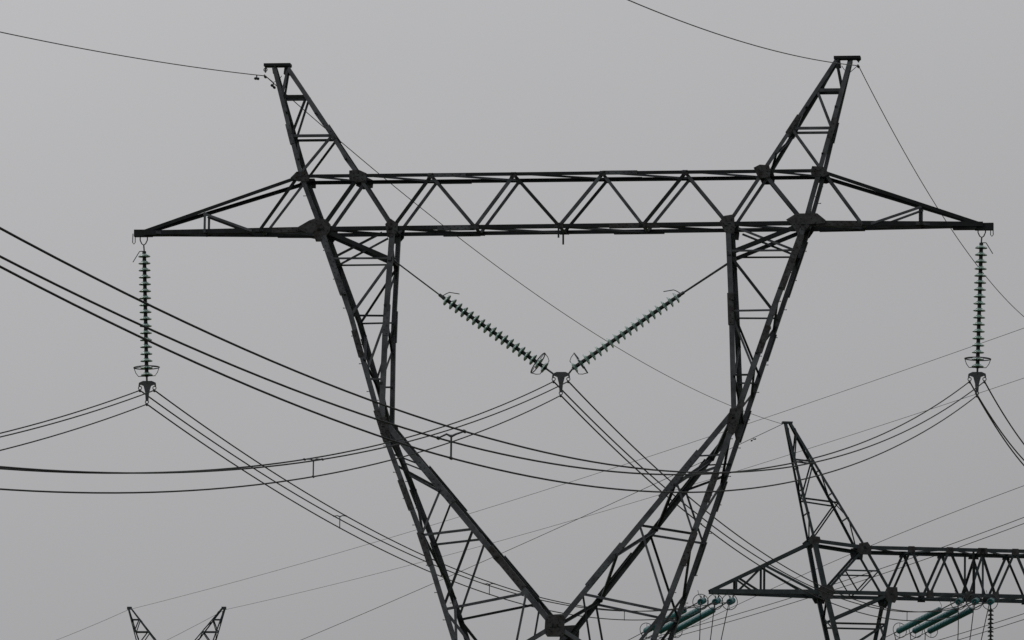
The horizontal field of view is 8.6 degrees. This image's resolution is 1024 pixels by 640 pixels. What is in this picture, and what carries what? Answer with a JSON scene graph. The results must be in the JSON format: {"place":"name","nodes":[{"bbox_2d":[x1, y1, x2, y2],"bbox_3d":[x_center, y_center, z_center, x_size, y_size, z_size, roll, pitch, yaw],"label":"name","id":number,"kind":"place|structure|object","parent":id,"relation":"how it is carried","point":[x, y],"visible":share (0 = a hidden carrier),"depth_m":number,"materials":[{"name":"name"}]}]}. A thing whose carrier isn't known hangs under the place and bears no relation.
{"place":"outdoors","nodes":[
{"label":"outdoors","id":0,"kind":"place"},
{"bbox_2d":[0,0,1023,639],"label":"sky","id":1,"kind":"structure","parent":0,"point":[97,149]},
{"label":"power line","id":2,"kind":"object","parent":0,"visible":0},
{"bbox_2d":[640,596,701,637],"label":"insulator string","id":3,"kind":"object","parent":2,"relation":"attached to","point":[671,617],"visible":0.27,"depth_m":366.53,"materials":[{"name":"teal glass"}]},
{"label":"power line","id":4,"kind":"object","parent":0,"visible":0},
{"bbox_2d":[658,596,715,637],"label":"insulator string","id":5,"kind":"object","parent":4,"relation":"attached to","point":[666,627],"visible":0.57,"depth_m":366.21,"materials":[{"name":"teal glass"}]},
{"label":"power line","id":6,"kind":"object","parent":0,"visible":0},
{"bbox_2d":[669,596,730,637],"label":"insulator string","id":7,"kind":"object","parent":6,"relation":"attached to","point":[693,620],"visible":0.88,"depth_m":366.69,"materials":[{"name":"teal glass"}]},
{"bbox_3d":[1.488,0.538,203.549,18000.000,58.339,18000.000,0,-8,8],"label":"ground","id":8,"kind":"structure","parent":0,"visible":0},
{"bbox_2d":[127,607,225,639],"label":"transmission tower","id":9,"kind":"structure","parent":8,"relation":"on","point":[213,620],"depth_m":652.46,"materials":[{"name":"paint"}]},
{"bbox_2d":[129,328,1023,609],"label":"earth wire","id":10,"kind":"object","parent":9,"relation":"attached to","point":[599,472],"visible":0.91,"depth_m":494.79,"materials":[{"name":"metal"}]},
{"bbox_2d":[225,378,1022,609],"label":"earth wire","id":11,"kind":"object","parent":9,"relation":"attached to","point":[653,496],"visible":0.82,"depth_m":515.27,"materials":[{"name":"metal"}]},
{"bbox_2d":[645,517,1023,639],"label":"power line","id":12,"kind":"object","parent":9,"relation":"attached to","point":[851,578],"visible":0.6,"depth_m":427.93,"materials":[{"name":"metal"}]},
{"bbox_2d":[664,523,1023,639],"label":"power line","id":13,"kind":"object","parent":9,"relation":"attached to","point":[846,585],"visible":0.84,"depth_m":430.07,"materials":[{"name":"metal"}]},
{"bbox_2d":[940,613,1023,639],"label":"power line","id":14,"kind":"object","parent":9,"relation":"attached to","point":[980,627],"visible":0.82,"depth_m":426.68,"materials":[{"name":"metal"}]},
{"bbox_2d":[959,619,1023,639],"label":"power line","id":15,"kind":"object","parent":9,"relation":"attached to","point":[992,629],"visible":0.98,"depth_m":424.14,"materials":[{"name":"metal"}]},
{"bbox_2d":[132,55,993,639],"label":"transmission tower","id":16,"kind":"structure","parent":8,"relation":"on","point":[800,227],"depth_m":203.58,"materials":[{"name":"metal"}]},
{"bbox_2d":[133,237,159,405],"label":"insulator string","id":17,"kind":"object","parent":16,"relation":"hanging from","point":[146,367],"visible":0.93,"depth_m":205.24,"materials":[{"name":"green glass"}]},
{"bbox_2d":[0,390,139,433],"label":"power line","id":18,"kind":"object","parent":17,"relation":"attached to","point":[68,414],"visible":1,"depth_m":195.07,"materials":[{"name":"metal"}]},
{"bbox_2d":[0,404,146,450],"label":"power line","id":19,"kind":"object","parent":17,"relation":"hanging from","point":[72,429],"visible":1,"depth_m":194.73,"materials":[{"name":"metal"}]},
{"bbox_2d":[0,390,153,437],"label":"power line","id":20,"kind":"object","parent":17,"relation":"attached to","point":[75,416],"visible":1,"depth_m":193.98,"materials":[{"name":"metal"}]},
{"bbox_2d":[141,391,700,610],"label":"power line","id":21,"kind":"object","parent":17,"relation":"attached to","point":[350,524],"visible":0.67,"depth_m":239.75,"materials":[{"name":"metal"}]},
{"bbox_2d":[148,404,714,619],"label":"power line","id":22,"kind":"object","parent":17,"relation":"attached to","point":[360,538],"visible":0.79,"depth_m":240.35,"materials":[{"name":"metal"}]},
{"bbox_2d":[156,391,728,611],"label":"power line","id":23,"kind":"object","parent":17,"relation":"attached to","point":[373,530],"visible":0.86,"depth_m":240.90,"materials":[{"name":"metal"}]},
{"bbox_2d":[263,67,281,82],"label":"earth wire clamp","id":24,"kind":"object","parent":16,"relation":"attached to","point":[265,70],"visible":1,"depth_m":205.81,"materials":[{"name":"grey metal"}]},
{"bbox_2d":[0,32,264,75],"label":"earth wire","id":25,"kind":"object","parent":24,"relation":"attached to","point":[127,56],"visible":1,"depth_m":183.81,"materials":[{"name":"metal"}]},
{"bbox_2d":[395,257,736,396],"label":"insulator string","id":26,"kind":"object","parent":16,"relation":"hanging from","point":[560,376],"visible":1,"depth_m":203.37,"materials":[{"name":"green glass"}]},
{"bbox_2d":[0,381,552,473],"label":"power line","id":27,"kind":"object","parent":26,"relation":"attached to","point":[299,459],"visible":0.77,"depth_m":166.15,"materials":[{"name":"metal"}]},
{"bbox_2d":[303,458,323,477],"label":"bundle spacer","id":28,"kind":"object","parent":27,"relation":"attached to","point":[313,464],"visible":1,"depth_m":164.91,"materials":[{"name":"grey metal"}]},
{"bbox_2d":[0,395,560,493],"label":"power line","id":29,"kind":"object","parent":26,"relation":"hanging from","point":[261,483],"visible":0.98,"depth_m":156.84,"materials":[{"name":"metal"}]},
{"bbox_2d":[0,381,567,473],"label":"power line","id":30,"kind":"object","parent":26,"relation":"attached to","point":[261,466],"visible":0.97,"depth_m":155.48,"materials":[{"name":"metal"}]},
{"bbox_2d":[555,382,961,611],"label":"power line","id":31,"kind":"object","parent":26,"relation":"attached to","point":[715,527],"visible":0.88,"depth_m":245.84,"materials":[{"name":"metal"}]},
{"bbox_2d":[562,396,974,620],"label":"power line","id":32,"kind":"object","parent":26,"relation":"attached to","point":[583,418],"visible":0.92,"depth_m":248.26,"materials":[{"name":"metal"}]},
{"bbox_2d":[569,383,989,611],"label":"power line","id":33,"kind":"object","parent":26,"relation":"attached to","point":[741,537],"visible":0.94,"depth_m":249.61,"materials":[{"name":"metal"}]},
{"bbox_2d":[964,230,992,396],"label":"insulator string","id":34,"kind":"object","parent":16,"relation":"hanging from","point":[976,375],"visible":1,"depth_m":201.88,"materials":[{"name":"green glass"}]},
{"bbox_2d":[0,255,968,474],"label":"power line","id":35,"kind":"object","parent":34,"relation":"attached to","point":[135,322],"visible":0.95,"depth_m":107.11,"materials":[{"name":"metal"}]},
{"bbox_2d":[436,429,466,459],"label":"bundle spacer","id":36,"kind":"object","parent":35,"relation":"attached to","point":[449,435],"visible":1,"depth_m":113.19,"materials":[{"name":"grey metal"}]},
{"bbox_2d":[0,265,976,492],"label":"power line","id":37,"kind":"object","parent":34,"relation":"hanging from","point":[139,336],"visible":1,"depth_m":107.13,"materials":[{"name":"metal"}]},
{"bbox_2d":[0,227,983,472],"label":"power line","id":38,"kind":"object","parent":34,"relation":"attached to","point":[138,299],"visible":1,"depth_m":105.50,"materials":[{"name":"metal"}]},
{"bbox_2d":[970,383,1023,460],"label":"power line","id":39,"kind":"object","parent":34,"relation":"attached to","point":[997,426],"visible":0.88,"depth_m":214.53,"materials":[{"name":"metal"}]},
{"bbox_2d":[977,397,1023,465],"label":"power line","id":40,"kind":"object","parent":34,"relation":"attached to","point":[999,431],"visible":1,"depth_m":211.42,"materials":[{"name":"metal"}]},
{"bbox_2d":[985,383,1023,444],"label":"power line","id":41,"kind":"object","parent":34,"relation":"attached to","point":[1003,414],"visible":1,"depth_m":210.13,"materials":[{"name":"metal"}]},
{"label":"earth wire clamp","id":42,"kind":"object","parent":16,"relation":"attached to","visible":0},
{"bbox_2d":[628,0,857,65],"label":"earth wire","id":43,"kind":"object","parent":42,"relation":"attached to","point":[735,39],"visible":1,"depth_m":167.72,"materials":[{"name":"metal"}]},
{"bbox_2d":[859,68,1023,316],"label":"earth wire","id":44,"kind":"object","parent":42,"relation":"attached to","point":[925,188],"visible":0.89,"depth_m":226.83,"materials":[{"name":"metal"}]},
{"bbox_2d":[708,421,1023,639],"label":"transmission tower","id":45,"kind":"structure","parent":8,"relation":"on","point":[888,597],"depth_m":363.40,"materials":[{"name":"metal"}]},
{"bbox_2d":[270,80,781,423],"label":"earth wire","id":46,"kind":"object","parent":45,"relation":"attached to","point":[508,274],"visible":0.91,"depth_m":259.30,"materials":[{"name":"metal"}]},
{"bbox_2d":[302,424,781,639],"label":"earth wire","id":47,"kind":"object","parent":45,"relation":"attached to","point":[527,541],"visible":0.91,"depth_m":392.09,"materials":[{"name":"metal"}]},
{"bbox_2d":[692,592,708,609],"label":"insulator string","id":48,"kind":"object","parent":45,"relation":"hanging from","point":[702,600],"visible":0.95,"depth_m":357.97,"materials":[{"name":"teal glass"}]},
{"bbox_2d":[699,604,700,639],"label":"jumper wire","id":49,"kind":"object","parent":48,"relation":"hanging from","point":[700,621],"visible":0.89,"depth_m":357.61,"materials":[{"name":"metal"}]},
{"bbox_2d":[707,590,722,609],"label":"insulator string","id":50,"kind":"object","parent":45,"relation":"hanging from","point":[717,600],"visible":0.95,"depth_m":358.05,"materials":[{"name":"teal glass"}]},
{"bbox_2d":[710,604,714,639],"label":"jumper wire","id":51,"kind":"object","parent":50,"relation":"hanging from","point":[712,622],"visible":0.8,"depth_m":357.70,"materials":[{"name":"metal"}]},
{"bbox_2d":[721,592,737,609],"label":"insulator string","id":52,"kind":"object","parent":45,"relation":"hanging from","point":[731,600],"visible":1,"depth_m":358.13,"materials":[{"name":"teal glass"}]},
{"bbox_2d":[721,603,728,639],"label":"jumper wire","id":53,"kind":"object","parent":52,"relation":"hanging from","point":[724,622],"visible":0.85,"depth_m":357.78,"materials":[{"name":"metal"}]},
{"bbox_2d":[665,486,1022,639],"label":"earth wire","id":54,"kind":"object","parent":45,"relation":"attached to","point":[849,554],"visible":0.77,"depth_m":396.32,"materials":[{"name":"metal"}]},
{"bbox_2d":[893,597,957,637],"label":"insulator string","id":55,"kind":"object","parent":45,"relation":"hanging from","point":[910,624],"visible":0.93,"depth_m":368.38,"materials":[{"name":"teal glass"}]},
{"bbox_2d":[909,598,973,637],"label":"insulator string","id":56,"kind":"object","parent":45,"relation":"hanging from","point":[925,625],"visible":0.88,"depth_m":368.47,"materials":[{"name":"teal glass"}]},
{"bbox_2d":[910,603,974,639],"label":"jumper wire","id":57,"kind":"object","parent":56,"relation":"hanging from","point":[971,624],"visible":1,"depth_m":359.33,"materials":[{"name":"metal"}]},
{"bbox_2d":[924,603,984,637],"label":"insulator string","id":58,"kind":"object","parent":45,"relation":"hanging from","point":[942,624],"visible":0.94,"depth_m":368.70,"materials":[{"name":"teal glass"}]},
{"bbox_2d":[950,592,966,609],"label":"insulator string","id":59,"kind":"object","parent":45,"relation":"hanging from","point":[960,599],"visible":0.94,"depth_m":359.52,"materials":[{"name":"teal glass"}]},
{"bbox_2d":[894,603,958,639],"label":"jumper wire","id":60,"kind":"object","parent":59,"relation":"hanging from","point":[958,623],"visible":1,"depth_m":359.22,"materials":[{"name":"metal"}]},
{"bbox_2d":[967,594,982,609],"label":"insulator string","id":61,"kind":"object","parent":45,"relation":"hanging from","point":[976,600],"visible":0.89,"depth_m":359.62,"materials":[{"name":"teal glass"}]},
{"bbox_2d":[982,590,997,609],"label":"insulator string","id":62,"kind":"object","parent":45,"relation":"hanging from","point":[991,600],"visible":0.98,"depth_m":359.71,"materials":[{"name":"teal glass"}]},
{"bbox_2d":[925,603,989,639],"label":"jumper wire","id":63,"kind":"object","parent":62,"relation":"hanging from","point":[984,623],"visible":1,"depth_m":359.39,"materials":[{"name":"metal"}]},
{"bbox_2d":[988,593,993,639],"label":"insulator string","id":64,"kind":"object","parent":45,"relation":"hanging from","point":[990,631],"visible":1,"depth_m":363.04,"materials":[{"name":"glass"}]}
]}

